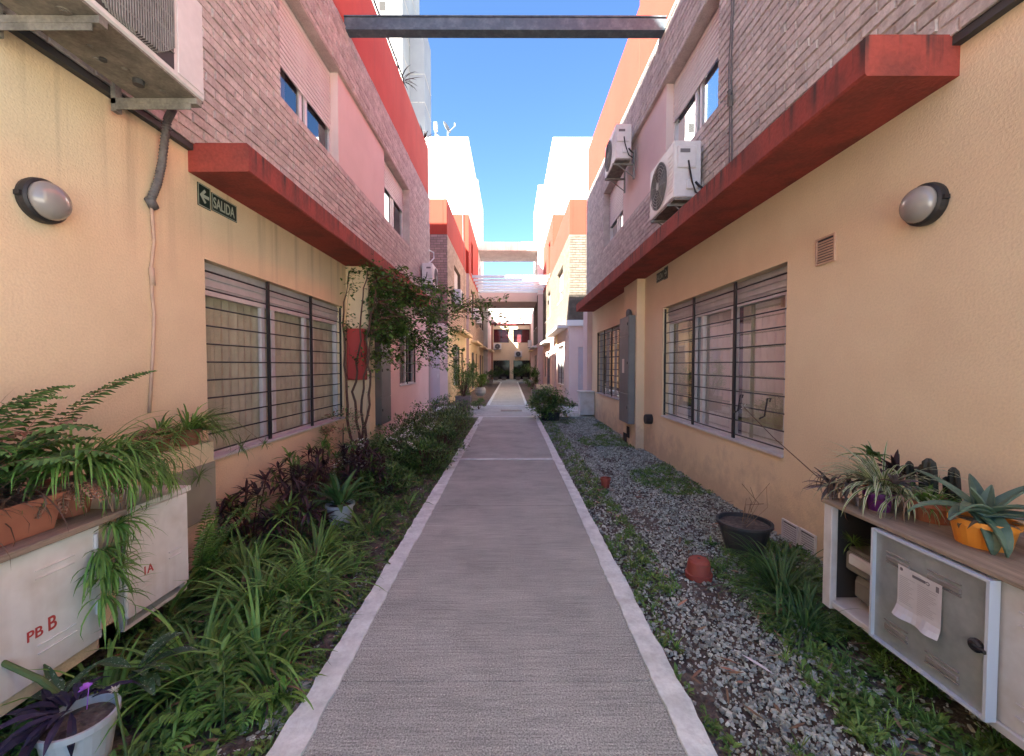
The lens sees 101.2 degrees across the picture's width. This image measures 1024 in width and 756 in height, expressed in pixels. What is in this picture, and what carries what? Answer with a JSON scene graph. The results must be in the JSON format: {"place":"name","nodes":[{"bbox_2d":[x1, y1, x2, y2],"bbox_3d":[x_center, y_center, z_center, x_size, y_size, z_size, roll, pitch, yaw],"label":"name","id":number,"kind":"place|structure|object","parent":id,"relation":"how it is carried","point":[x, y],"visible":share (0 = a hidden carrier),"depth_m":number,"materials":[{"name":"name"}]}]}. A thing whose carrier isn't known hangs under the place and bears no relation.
{"place":"outdoors","nodes":[
{"label":"outdoors","id":0,"kind":"place"},
{"bbox_2d":[0,407,476,755],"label":"garden soil","id":1,"kind":"structure","parent":0,"point":[241,742],"depth_m":2.48,"materials":[{"name":"brown soil"}]},
{"bbox_2d":[34,693,121,755],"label":"plant pot","id":2,"kind":"object","parent":1,"relation":"on","point":[94,723],"visible":0.69,"depth_m":1.59,"materials":[{"name":"white plastic"}]},
{"bbox_2d":[0,676,141,755],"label":"purple plant","id":3,"kind":"object","parent":2,"relation":"in","point":[47,716],"visible":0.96,"depth_m":1.53,"materials":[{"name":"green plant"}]},
{"bbox_2d":[1,631,199,707],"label":"spotted plant","id":4,"kind":"object","parent":1,"relation":"on","point":[51,681],"visible":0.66,"depth_m":1.78,"materials":[{"name":"green plant"}]},
{"bbox_2d":[0,628,200,755],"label":"strap plant","id":5,"kind":"object","parent":1,"relation":"on","point":[112,673],"visible":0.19,"depth_m":1.97,"materials":[{"name":"green plant"}]},
{"bbox_2d":[118,441,215,573],"bbox_3d":[-2.482,1.007,3.066,0.270,1.000,0.580,0,2,0],"label":"meter cabinet","id":6,"kind":"object","parent":1,"relation":"on","point":[201,496],"visible":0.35,"depth_m":3.14,"materials":[{"name":"paint"}]},
{"bbox_2d":[143,432,173,452],"bbox_3d":[-2.477,0.451,2.929,0.194,0.120,0.194,0,2,0],"label":"plant pot","id":7,"kind":"object","parent":6,"relation":"on","point":[166,441],"visible":0.23,"depth_m":2.90,"materials":[{"name":"red ceramic"}]},
{"bbox_2d":[115,411,211,457],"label":"spider plant","id":8,"kind":"object","parent":7,"relation":"in","point":[162,424],"visible":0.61,"depth_m":2.94,"materials":[{"name":"green plant"}]},
{"bbox_2d":[168,427,201,446],"bbox_3d":[-2.458,0.443,3.169,0.204,0.120,0.204,0,2,0],"label":"plant pot","id":9,"kind":"object","parent":6,"relation":"on","point":[185,439],"visible":0.44,"depth_m":3.12,"materials":[{"name":"ceramic"}]},
{"bbox_2d":[160,402,247,449],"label":"spider plant","id":10,"kind":"object","parent":9,"relation":"in","point":[201,423],"visible":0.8,"depth_m":3.21,"materials":[{"name":"green plant"}]},
{"bbox_2d":[137,562,242,640],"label":"leafy clump","id":11,"kind":"object","parent":1,"relation":"on","point":[191,608],"visible":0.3,"depth_m":2.66,"materials":[{"name":"green plant"}]},
{"bbox_2d":[87,577,301,753],"bbox_3d":[-1.528,1.393,2.035,0.964,0.587,1.015,0,2,0],"label":"strap plant","id":12,"kind":"object","parent":1,"relation":"on","point":[211,629],"visible":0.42,"depth_m":2.04,"materials":[{"name":"green plant"}]},
{"bbox_2d":[159,675,229,751],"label":"seedling","id":13,"kind":"object","parent":1,"relation":"on","point":[189,715],"visible":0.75,"depth_m":1.73,"materials":[{"name":"green plant"}]},
{"bbox_2d":[191,503,252,582],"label":"fern","id":14,"kind":"object","parent":1,"relation":"on","point":[213,541],"visible":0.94,"depth_m":2.92,"materials":[{"name":"green plant"}]},
{"bbox_2d":[192,633,254,735],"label":"weed","id":15,"kind":"object","parent":1,"relation":"on","point":[222,666],"visible":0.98,"depth_m":1.78,"materials":[{"name":"green plant"}]},
{"bbox_2d":[0,413,479,755],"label":"ground cover","id":16,"kind":"object","parent":1,"relation":"on","point":[160,630],"visible":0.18,"depth_m":2.42,"materials":[{"name":"green plant"}]},
{"bbox_2d":[216,466,278,538],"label":"burgundy plant","id":17,"kind":"object","parent":1,"relation":"on","point":[245,504],"visible":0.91,"depth_m":3.73,"materials":[{"name":"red plant"}]},
{"bbox_2d":[187,516,307,598],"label":"strap plant","id":18,"kind":"object","parent":1,"relation":"on","point":[234,556],"visible":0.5,"depth_m":3.12,"materials":[{"name":"green plant"}]},
{"bbox_2d":[161,540,341,648],"bbox_3d":[-1.571,1.402,2.640,1.010,0.550,1.010,1,2,41],"label":"strap plant","id":19,"kind":"object","parent":1,"relation":"on","point":[236,596],"visible":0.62,"depth_m":2.64,"materials":[{"name":"green plant"}]},
{"bbox_2d":[146,577,361,734],"bbox_3d":[-1.294,1.369,2.154,0.976,0.518,0.938,0,2,0],"label":"strap plant","id":20,"kind":"object","parent":1,"relation":"on","point":[255,631],"visible":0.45,"depth_m":2.16,"materials":[{"name":"green plant"}]},
{"bbox_2d":[232,684,276,726],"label":"seedling","id":21,"kind":"object","parent":1,"relation":"on","point":[254,701],"visible":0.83,"depth_m":1.81,"materials":[{"name":"green plant"}]},
{"bbox_2d":[203,635,325,730],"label":"strap plant","id":22,"kind":"object","parent":1,"relation":"on","point":[256,665],"visible":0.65,"depth_m":2.00,"materials":[{"name":"green plant"}]},
{"bbox_2d":[269,595,312,661],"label":"weed","id":23,"kind":"object","parent":1,"relation":"on","point":[287,613],"visible":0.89,"depth_m":2.22,"materials":[{"name":"green plant"}]},
{"bbox_2d":[249,476,338,540],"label":"burgundy plant","id":24,"kind":"object","parent":1,"relation":"on","point":[281,513],"visible":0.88,"depth_m":3.63,"materials":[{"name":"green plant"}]},
{"bbox_2d":[262,446,331,515],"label":"burgundy plant","id":25,"kind":"object","parent":1,"relation":"on","point":[298,469],"visible":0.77,"depth_m":4.34,"materials":[{"name":"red plant"}]},
{"bbox_2d":[216,526,387,633],"bbox_3d":[-1.362,1.388,2.809,1.024,0.586,1.016,-1,2,-40],"label":"strap plant","id":26,"kind":"object","parent":1,"relation":"on","point":[298,585],"visible":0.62,"depth_m":2.76,"materials":[{"name":"green plant"}]},
{"bbox_2d":[289,434,336,492],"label":"burgundy plant","id":27,"kind":"object","parent":1,"relation":"on","point":[327,446],"visible":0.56,"depth_m":4.99,"materials":[{"name":"purple plant"}]},
{"bbox_2d":[250,508,385,580],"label":"strap plant","id":28,"kind":"object","parent":1,"relation":"on","point":[317,541],"visible":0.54,"depth_m":3.39,"materials":[{"name":"green plant"}]},
{"bbox_2d":[311,567,345,630],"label":"weed","id":29,"kind":"object","parent":1,"relation":"on","point":[332,583],"visible":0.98,"depth_m":2.54,"materials":[{"name":"green plant"}]},
{"bbox_2d":[207,426,466,755],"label":"loose pebbles","id":30,"kind":"object","parent":1,"relation":"on","point":[296,706],"visible":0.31,"depth_m":1.92,"materials":[{"name":"gravel"}]},
{"bbox_2d":[325,499,354,528],"bbox_3d":[-1.670,1.326,4.088,0.274,0.220,0.274,0,2,0],"label":"plant pot","id":31,"kind":"object","parent":1,"relation":"on","point":[330,507],"visible":0.59,"depth_m":4.00,"materials":[{"name":"white ceramic"}]},
{"bbox_2d":[295,469,377,513],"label":"rosette plant","id":32,"kind":"object","parent":31,"relation":"in","point":[336,495],"visible":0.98,"depth_m":4.09,"materials":[{"name":"green plant"}]},
{"bbox_2d":[319,407,366,475],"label":"flowering plant","id":33,"kind":"object","parent":1,"relation":"on","point":[328,430],"visible":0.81,"depth_m":5.68,"materials":[{"name":"green plant"}]},
{"bbox_2d":[330,434,381,480],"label":"burgundy plant","id":34,"kind":"object","parent":1,"relation":"on","point":[342,454],"visible":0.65,"depth_m":5.32,"materials":[{"name":"purple plant"}]},
{"bbox_2d":[337,451,393,496],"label":"burgundy plant","id":35,"kind":"object","parent":1,"relation":"on","point":[377,457],"visible":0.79,"depth_m":4.91,"materials":[{"name":"purple plant"}]},
{"bbox_2d":[347,427,424,475],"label":"shrub","id":36,"kind":"object","parent":1,"relation":"on","point":[372,442],"visible":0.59,"depth_m":5.79,"materials":[{"name":"green plant"}]},
{"bbox_2d":[352,460,422,497],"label":"shrub","id":37,"kind":"object","parent":1,"relation":"on","point":[391,483],"visible":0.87,"depth_m":4.96,"materials":[{"name":"green plant"}]},
{"bbox_2d":[370,416,436,460],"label":"shrub","id":38,"kind":"object","parent":1,"relation":"on","point":[389,438],"visible":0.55,"depth_m":6.96,"materials":[{"name":"green plant"}]},
{"bbox_2d":[396,436,457,474],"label":"shrub","id":39,"kind":"object","parent":1,"relation":"on","point":[419,444],"visible":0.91,"depth_m":6.02,"materials":[{"name":"green plant"}]},
{"bbox_2d":[339,254,525,457],"bbox_3d":[-1.401,-0.302,7.314,2.918,3.267,1.760,-1,2,-20],"label":"climbing vine","id":40,"kind":"object","parent":1,"relation":"on","point":[396,324],"visible":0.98,"depth_m":6.72,"materials":[{"name":"green plant"}]},
{"bbox_2d":[410,419,469,457],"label":"shrub","id":41,"kind":"object","parent":1,"relation":"on","point":[441,429],"visible":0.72,"depth_m":7.06,"materials":[{"name":"green plant"}]},
{"bbox_2d":[372,0,418,98],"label":"apartment tower","id":42,"kind":"structure","parent":0,"point":[401,47],"depth_m":41.07,"materials":[{"name":"paint"}]},
{"bbox_2d":[302,417,686,755],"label":"path","id":43,"kind":"structure","parent":0,"point":[498,626],"depth_m":2.26,"materials":[{"name":"concrete"}]},
{"bbox_2d":[430,383,576,409],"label":"ground","id":44,"kind":"structure","parent":0,"point":[492,388],"depth_m":24.04,"materials":[{"name":"green plant"}]},
{"bbox_2d":[0,0,431,535],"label":"apartment building","id":45,"kind":"structure","parent":44,"relation":"on","point":[297,139],"depth_m":3.89,"materials":[{"name":"paint"}]},
{"bbox_2d":[13,177,72,223],"bbox_3d":[-2.561,-0.982,2.335,0.130,0.244,0.264,0,2,0],"label":"wall lamp","id":46,"kind":"object","parent":45,"relation":"attached to","point":[41,200],"visible":1,"depth_m":2.28,"materials":[{"name":"black metal"}]},
{"bbox_2d":[0,509,126,716],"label":"meter cabinet","id":47,"kind":"object","parent":45,"relation":"attached to","point":[40,608],"visible":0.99,"depth_m":1.82,"materials":[{"name":"paint"}]},
{"bbox_2d":[0,464,103,564],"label":"planter box","id":48,"kind":"object","parent":47,"relation":"on","point":[17,524],"visible":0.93,"depth_m":1.78,"materials":[{"name":"ceramic"}]},
{"bbox_2d":[0,370,155,494],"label":"fern","id":49,"kind":"object","parent":48,"relation":"in","point":[26,445],"visible":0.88,"depth_m":1.94,"materials":[{"name":"green plant"}]},
{"bbox_2d":[36,474,94,518],"bbox_3d":[-2.185,0.585,2.074,0.224,0.170,0.224,0,2,0],"label":"plant pot","id":50,"kind":"object","parent":47,"relation":"on","point":[72,507],"visible":0.2,"depth_m":2.04,"materials":[{"name":"ceramic"}]},
{"bbox_2d":[34,473,132,518],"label":"fern","id":51,"kind":"object","parent":50,"relation":"in","point":[95,487],"visible":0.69,"depth_m":1.94,"materials":[{"name":"plant"}]},
{"bbox_2d":[3,410,213,648],"bbox_3d":[-2.165,0.723,2.195,0.896,1.072,1.034,0,2,0],"label":"spider plant","id":52,"kind":"object","parent":50,"relation":"in","point":[130,469],"visible":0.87,"depth_m":2.06,"materials":[{"name":"green plant"}]},
{"bbox_2d":[0,0,203,209],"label":"air conditioner","id":53,"kind":"object","parent":45,"relation":"attached to","point":[147,54],"visible":1,"depth_m":2.41,"materials":[{"name":"grey metal"}]},
{"bbox_2d":[90,485,190,631],"bbox_3d":[-2.308,1.002,2.411,0.616,0.650,0.450,0,2,0],"label":"meter cabinet","id":54,"kind":"object","parent":45,"relation":"attached to","point":[168,559],"visible":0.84,"depth_m":2.39,"materials":[{"name":"beige paint"}]},
{"bbox_2d":[147,208,155,412],"bbox_3d":[-2.611,-0.502,3.045,0.035,1.512,0.098,0,2,0],"label":"conduit","id":55,"kind":"object","parent":45,"relation":"attached to","point":[151,269],"visible":0.97,"depth_m":3.05,"materials":[{"name":"beige plastic"}]},
{"bbox_2d":[197,182,236,222],"bbox_3d":[-2.623,-1.550,3.758,0.008,0.190,0.500,0,2,0],"label":"exit sign","id":56,"kind":"object","parent":45,"relation":"attached to","point":[207,199],"visible":1,"depth_m":3.71,"materials":[{"name":"green plastic"}]},
{"bbox_2d":[204,262,344,459],"bbox_3d":[-2.726,-0.192,5.095,0.227,1.743,2.950,0,2,0],"label":"window","id":57,"kind":"structure","parent":45,"relation":"in","point":[271,350],"depth_m":4.61,"materials":[{"name":"metal"}]},
{"bbox_2d":[278,0,330,153],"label":"window","id":58,"kind":"structure","parent":45,"relation":"in","point":[304,77],"depth_m":5.64,"materials":[{"name":"metal"}]},
{"bbox_2d":[347,328,366,379],"bbox_3d":[-2.441,-0.372,6.610,0.270,0.800,0.188,0,2,0],"label":"red fire box","id":59,"kind":"object","parent":45,"relation":"attached to","point":[353,339],"visible":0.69,"depth_m":6.53,"materials":[{"name":"paint"}]},
{"bbox_2d":[347,330,362,378],"bbox_3d":[-2.441,-0.370,6.532,0.240,0.760,0.032,0,2,0],"label":"door","id":60,"kind":"structure","parent":59,"relation":"in","point":[353,338],"depth_m":6.53,"materials":[{"name":"red paint"}]},
{"bbox_2d":[375,332,390,424],"bbox_3d":[-2.558,-0.030,8.337,0.160,1.850,0.640,0,2,0],"label":"electric cabinet","id":61,"kind":"object","parent":45,"relation":"attached to","point":[382,398],"visible":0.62,"depth_m":8.09,"materials":[{"name":"grey metal"}]},
{"bbox_2d":[384,161,402,237],"bbox_3d":[-3.019,-4.007,9.665,0.550,1.820,2.320,0,2,0],"label":"window","id":62,"kind":"structure","parent":45,"relation":"in","point":[393,193],"depth_m":10.26,"materials":[{"name":"metal"}]},
{"bbox_2d":[399,333,416,385],"bbox_3d":[-2.936,-0.503,10.733,0.620,1.750,2.100,0,2,0],"label":"window","id":63,"kind":"structure","parent":45,"relation":"in","point":[406,375],"depth_m":10.83,"materials":[{"name":"glass"}]},
{"bbox_2d":[344,15,666,37],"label":"steel beam","id":64,"kind":"structure","parent":45,"relation":"attached to","point":[504,26],"depth_m":6.54,"materials":[{"name":"grey metal"}]},
{"bbox_2d":[266,416,482,755],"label":"curb","id":65,"kind":"structure","parent":44,"relation":"on","point":[297,732],"depth_m":2.23,"materials":[{"name":"grey concrete"}]},
{"bbox_2d":[410,38,430,136],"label":"apartment tower","id":66,"kind":"structure","parent":44,"relation":"on","point":[420,63],"depth_m":44.10,"materials":[{"name":"paint"}]},
{"bbox_2d":[429,199,472,404],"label":"apartment building","id":67,"kind":"structure","parent":44,"relation":"on","point":[447,247],"depth_m":16.97,"materials":[{"name":"pink paint"}]},
{"bbox_2d":[425,137,482,392],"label":"apartment building","id":68,"kind":"structure","parent":44,"relation":"on","point":[444,167],"depth_m":23.72,"materials":[{"name":"beige paint"}]},
{"bbox_2d":[476,179,487,374],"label":"apartment building","id":69,"kind":"structure","parent":44,"relation":"on","point":[480,272],"depth_m":33.41,"materials":[{"name":"beige paint"}]},
{"bbox_2d":[478,242,537,261],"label":"concrete beam","id":70,"kind":"structure","parent":69,"relation":"attached to","point":[507,251],"depth_m":30.98,"materials":[{"name":"beige concrete"}]},
{"bbox_2d":[479,293,536,307],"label":"concrete beam","id":71,"kind":"structure","parent":69,"relation":"attached to","point":[521,300],"depth_m":31.84,"materials":[{"name":"beige concrete"}]},
{"bbox_2d":[490,308,532,378],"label":"apartment building","id":72,"kind":"structure","parent":44,"relation":"on","point":[504,359],"depth_m":43.94,"materials":[{"name":"paint"}]},
{"bbox_2d":[529,185,543,384],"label":"apartment building","id":73,"kind":"structure","parent":44,"relation":"on","point":[538,308],"depth_m":30.99,"materials":[{"name":"white paint"}]},
{"bbox_2d":[472,275,548,292],"bbox_3d":[-0.085,-6.290,28.391,4.730,0.160,5.340,0,2,0],"label":"pergola","id":74,"kind":"object","parent":73,"relation":"attached to","point":[522,285],"visible":0.98,"depth_m":27.86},
{"bbox_2d":[538,137,592,383],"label":"apartment building","id":75,"kind":"structure","parent":44,"relation":"on","point":[566,179],"depth_m":23.74,"materials":[{"name":"white paint"}]},
{"bbox_2d":[534,416,717,755],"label":"curb","id":76,"kind":"structure","parent":44,"relation":"on","point":[693,737],"depth_m":2.23,"materials":[{"name":"grey concrete"}]},
{"bbox_2d":[576,0,1023,560],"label":"apartment building","id":77,"kind":"structure","parent":44,"relation":"on","point":[856,122],"depth_m":3.31,"materials":[{"name":"paint"}]},
{"bbox_2d":[596,326,619,399],"bbox_3d":[2.489,-0.388,10.749,0.170,1.720,2.500,0,2,0],"label":"window","id":78,"kind":"structure","parent":77,"relation":"in","point":[609,346],"depth_m":10.86,"materials":[{"name":"metal"}]},
{"bbox_2d":[610,174,622,240],"bbox_3d":[2.565,-4.023,10.038,0.080,1.430,1.700,0,2,0],"label":"window","id":79,"kind":"structure","parent":77,"relation":"in","point":[616,196],"depth_m":10.19,"materials":[{"name":"metal"}]},
{"bbox_2d":[605,124,634,192],"bbox_3d":[2.164,-4.370,8.453,0.430,0.980,1.005,0,2,0],"label":"air conditioner","id":80,"kind":"object","parent":77,"relation":"attached to","point":[618,152],"visible":1,"depth_m":8.15,"materials":[{"name":"grey metal"}]},
{"bbox_2d":[619,309,634,423],"bbox_3d":[2.208,-0.228,8.102,0.140,2.160,0.640,0,2,0],"label":"electric cabinet","id":81,"kind":"object","parent":77,"relation":"attached to","point":[627,376],"visible":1,"depth_m":7.83,"materials":[{"name":"grey metal"}]},
{"bbox_2d":[650,141,702,224],"bbox_3d":[2.171,-2.421,5.577,0.430,1.020,0.955,0,2,0],"label":"air conditioner","id":82,"kind":"object","parent":77,"relation":"attached to","point":[675,182],"visible":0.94,"depth_m":5.19,"materials":[{"name":"grey metal"}]},
{"bbox_2d":[673,7,719,140],"bbox_3d":[2.576,-3.892,5.740,0.080,1.430,1.800,0,2,0],"label":"window","id":83,"kind":"structure","parent":77,"relation":"in","point":[696,86],"depth_m":5.77,"materials":[{"name":"metal"}]},
{"bbox_2d":[661,266,786,457],"bbox_3d":[2.742,-0.204,5.278,0.650,2.155,3.450,0,2,0],"label":"window","id":84,"kind":"structure","parent":77,"relation":"in","point":[726,344],"depth_m":4.90,"materials":[{"name":"metal"}]},
{"bbox_2d":[727,0,734,162],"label":"cable bundle","id":85,"kind":"object","parent":77,"relation":"attached to","point":[730,96],"visible":0.81,"depth_m":4.53,"materials":[{"name":"grey plastic"}]},
{"bbox_2d":[815,232,836,266],"bbox_3d":[2.435,-0.995,3.267,0.014,0.210,0.200,0,2,0],"label":"wall vent","id":86,"kind":"object","parent":77,"relation":"attached to","point":[825,249],"depth_m":3.26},
{"bbox_2d":[821,498,1023,749],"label":"meter cabinet","id":87,"kind":"object","parent":77,"relation":"attached to","point":[944,610],"visible":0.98,"depth_m":1.79,"materials":[{"name":"beige concrete"}]},
{"bbox_2d":[801,467,919,521],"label":"hanging stems","id":88,"kind":"object","parent":87,"relation":"on","point":[845,483],"visible":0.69,"depth_m":2.32,"materials":[{"name":"green plant"}]},
{"bbox_2d":[846,526,879,605],"bbox_3d":[2.030,1.006,2.277,0.280,0.530,0.280,0,2,0],"label":"gas meter","id":89,"kind":"object","parent":87,"relation":"in","point":[857,561],"visible":0.27,"depth_m":2.31,"materials":[{"name":"white metal"}]},
{"bbox_2d":[907,497,959,525],"bbox_3d":[2.115,0.663,2.106,0.204,0.100,0.204,0,2,0],"label":"plant pot","id":90,"kind":"object","parent":87,"relation":"on","point":[919,515],"visible":0.37,"depth_m":2.06,"materials":[{"name":"ceramic"}]},
{"bbox_2d":[905,458,961,502],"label":"columnar cactus","id":91,"kind":"object","parent":90,"relation":"in","point":[927,463],"visible":0.49,"depth_m":2.15,"materials":[{"name":"plant"}]},
{"bbox_2d":[946,510,1023,552],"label":"plant pot","id":92,"kind":"object","parent":87,"relation":"on","point":[972,536],"visible":0.58,"depth_m":1.79,"materials":[{"name":"ceramic"}]},
{"bbox_2d":[907,469,1023,557],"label":"aloe","id":93,"kind":"object","parent":92,"relation":"in","point":[979,504],"visible":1,"depth_m":1.78,"materials":[{"name":"green plant"}]},
{"bbox_2d":[899,182,950,226],"bbox_3d":[2.379,-1.016,2.466,0.130,0.244,0.264,0,2,0],"label":"wall lamp","id":94,"kind":"object","parent":77,"relation":"attached to","point":[924,204],"visible":1,"depth_m":2.41,"materials":[{"name":"black metal"}]},
{"bbox_2d":[428,379,594,418],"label":"path","id":95,"kind":"structure","parent":0,"point":[508,392],"depth_m":15.30,"materials":[{"name":"concrete"}]},
{"bbox_2d":[419,0,639,281],"label":"sky","id":96,"kind":"structure","parent":0,"point":[510,97],"materials":[{"name":"blue"}]},
{"bbox_2d":[546,199,586,404],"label":"apartment building","id":97,"kind":"structure","parent":0,"point":[569,268],"depth_m":16.95,"materials":[{"name":"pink paint"}]},
{"bbox_2d":[540,417,1022,755],"bbox_3d":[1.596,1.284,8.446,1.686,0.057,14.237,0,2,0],"label":"gravel","id":98,"kind":"structure","parent":0,"point":[776,687],"depth_m":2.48,"materials":[{"name":"grey gravel"}]},
{"bbox_2d":[0,470,1006,755],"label":"leaf litter","id":99,"kind":"object","parent":98,"relation":"on","point":[898,688],"visible":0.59,"depth_m":2.15,"materials":[{"name":"brown plant"}]},
{"bbox_2d":[540,411,559,420],"bbox_3d":[1.071,1.062,11.741,0.580,0.260,0.580,0,2,0],"label":"planter","id":100,"kind":"object","parent":98,"relation":"on","point":[556,415],"visible":0.56,"depth_m":11.51,"materials":[{"name":"black plastic"}]},
{"bbox_2d":[525,384,577,420],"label":"shrub","id":101,"kind":"object","parent":100,"relation":"in","point":[545,398],"visible":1,"depth_m":11.56,"materials":[{"name":"green plant"}]},
{"bbox_2d":[685,555,712,582],"bbox_3d":[1.363,1.382,3.067,0.188,0.140,0.188,0,2,0],"label":"terracotta pot","id":102,"kind":"object","parent":98,"relation":"on","point":[695,571],"visible":0.99,"depth_m":3.01,"materials":[{"name":"red ceramic"}]},
{"bbox_2d":[716,512,773,558],"bbox_3d":[1.912,1.305,3.466,0.424,0.260,0.424,0,2,0],"label":"plant pot","id":103,"kind":"object","parent":98,"relation":"on","point":[759,531],"visible":0.94,"depth_m":3.38,"materials":[{"name":"black plastic"}]},
{"bbox_2d":[702,531,839,626],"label":"grass clump","id":104,"kind":"object","parent":98,"relation":"on","point":[793,577],"visible":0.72,"depth_m":2.88,"materials":[{"name":"green plant"}]},
{"bbox_2d":[539,412,1023,755],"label":"ground cover","id":105,"kind":"object","parent":98,"relation":"on","point":[935,724],"visible":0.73,"depth_m":2.12,"materials":[{"name":"green plant"}]},
{"bbox_2d":[724,563,881,664],"bbox_3d":[1.713,1.423,2.473,0.827,0.465,0.824,0,2,0],"label":"grass clump","id":106,"kind":"object","parent":98,"relation":"on","point":[807,606],"visible":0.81,"depth_m":2.46,"materials":[{"name":"green plant"}]},
{"bbox_3d":[2.134,0.633,2.446,0.194,0.140,0.194,0,2,0],"label":"plant pot","id":107,"kind":"object","parent":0,"visible":0},
{"bbox_2d":[812,440,966,527],"bbox_3d":[2.025,0.565,2.306,0.666,0.380,0.700,0,2,0],"label":"spider plant","id":108,"kind":"object","parent":107,"relation":"in","point":[872,473],"visible":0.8,"depth_m":2.24,"materials":[{"name":"green plant"}]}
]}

